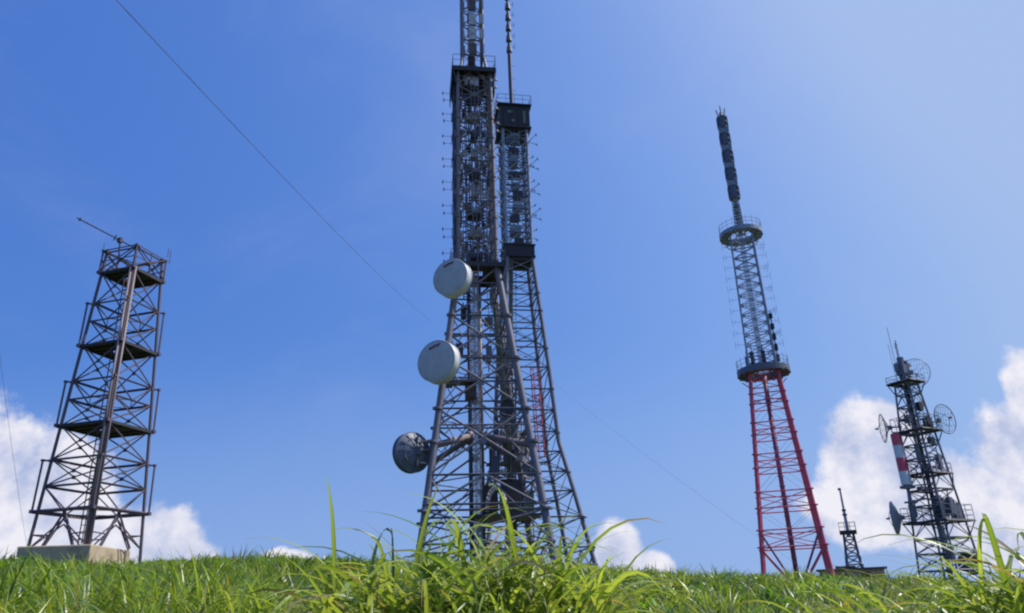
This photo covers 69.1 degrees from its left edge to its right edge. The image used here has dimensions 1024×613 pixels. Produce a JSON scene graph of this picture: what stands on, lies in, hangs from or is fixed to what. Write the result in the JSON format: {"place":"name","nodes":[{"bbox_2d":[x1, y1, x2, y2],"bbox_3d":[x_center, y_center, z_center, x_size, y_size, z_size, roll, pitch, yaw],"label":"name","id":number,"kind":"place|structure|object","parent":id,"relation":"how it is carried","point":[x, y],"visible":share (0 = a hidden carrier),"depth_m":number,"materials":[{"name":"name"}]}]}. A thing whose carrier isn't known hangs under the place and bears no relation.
{"place":"outdoors","nodes":[
{"label":"outdoors","id":0,"kind":"place"},
{"bbox_2d":[0,0,1023,583],"label":"sky","id":1,"kind":"structure","parent":0,"point":[878,145],"materials":[{"name":"blue"}]},
{"bbox_3d":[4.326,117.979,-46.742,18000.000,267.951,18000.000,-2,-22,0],"label":"ground","id":2,"kind":"structure","parent":0,"visible":0},
{"bbox_2d":[0,359,26,544],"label":"guy wire","id":3,"kind":"object","parent":2,"relation":"attached to","point":[11,444],"visible":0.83,"depth_m":29.82,"materials":[{"name":"grey metal"}]},
{"bbox_2d":[0,600,143,612],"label":"tall grass clump","id":4,"kind":"object","parent":2,"relation":"on","point":[98,609],"visible":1,"depth_m":3.16,"materials":[{"name":"green plant"}]},
{"bbox_2d":[16,544,129,563],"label":"concrete plinth","id":5,"kind":"structure","parent":2,"relation":"on","point":[115,554],"depth_m":29.45,"materials":[{"name":"grey concrete"}]},
{"bbox_2d":[27,217,170,563],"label":"scaffold tower","id":6,"kind":"structure","parent":5,"relation":"on","point":[122,347],"depth_m":33.89,"materials":[{"name":"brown metal"}]},
{"bbox_2d":[132,572,360,612],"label":"tall grass clump","id":7,"kind":"object","parent":2,"relation":"on","point":[240,609],"visible":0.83,"depth_m":2.99,"materials":[{"name":"green plant"}]},
{"bbox_2d":[116,0,427,318],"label":"guy wire","id":8,"kind":"object","parent":2,"relation":"attached to","point":[242,134],"visible":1,"depth_m":13.30,"materials":[{"name":"black metal"}]},
{"bbox_2d":[200,475,541,612],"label":"tall grass clump","id":9,"kind":"object","parent":2,"relation":"on","point":[329,603],"visible":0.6,"depth_m":2.71,"materials":[{"name":"green plant"}]},
{"bbox_2d":[392,0,557,563],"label":"broadcast tower","id":10,"kind":"structure","parent":2,"relation":"on","point":[455,277],"depth_m":51.01,"materials":[{"name":"grey metal"}]},
{"bbox_2d":[271,483,705,612],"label":"tall grass clump","id":11,"kind":"object","parent":2,"relation":"on","point":[556,590],"visible":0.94,"depth_m":2.70,"materials":[{"name":"green plant"}]},
{"bbox_2d":[0,538,1023,612],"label":"grass","id":12,"kind":"structure","parent":2,"relation":"on","point":[29,585],"depth_m":9.91,"materials":[{"name":"green plant"}]},
{"bbox_2d":[474,0,597,568],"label":"lattice tower","id":13,"kind":"structure","parent":2,"relation":"on","point":[514,128],"depth_m":73.81,"materials":[{"name":"grey metal"}]},
{"bbox_2d":[532,364,807,571],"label":"guy wire","id":14,"kind":"object","parent":13,"relation":"attached to","point":[678,479],"visible":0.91,"depth_m":52.88,"materials":[{"name":"grey metal"}]},
{"bbox_2d":[715,105,834,575],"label":"television tower","id":15,"kind":"structure","parent":2,"relation":"on","point":[752,370],"depth_m":96.23,"materials":[{"name":"red metal"}]},
{"bbox_2d":[837,488,863,567],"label":"distant mast","id":16,"kind":"object","parent":2,"relation":"on","point":[847,532],"visible":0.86,"depth_m":165.67,"materials":[{"name":"metal"}]},
{"bbox_2d":[816,566,886,578],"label":"concrete bunker","id":17,"kind":"object","parent":2,"relation":"on","point":[872,571],"visible":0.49,"depth_m":93.41},
{"bbox_2d":[732,561,1014,612],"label":"tall grass clump","id":18,"kind":"object","parent":2,"relation":"on","point":[874,598],"visible":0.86,"depth_m":3.17,"materials":[{"name":"green plant"}]},
{"bbox_2d":[875,329,986,580],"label":"microwave tower","id":19,"kind":"structure","parent":2,"relation":"on","point":[942,509],"depth_m":53.18,"materials":[{"name":"metal"}]},
{"bbox_2d":[848,513,1023,612],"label":"tall grass clump","id":20,"kind":"object","parent":2,"relation":"on","point":[1010,603],"visible":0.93,"depth_m":2.97,"materials":[{"name":"green plant"}]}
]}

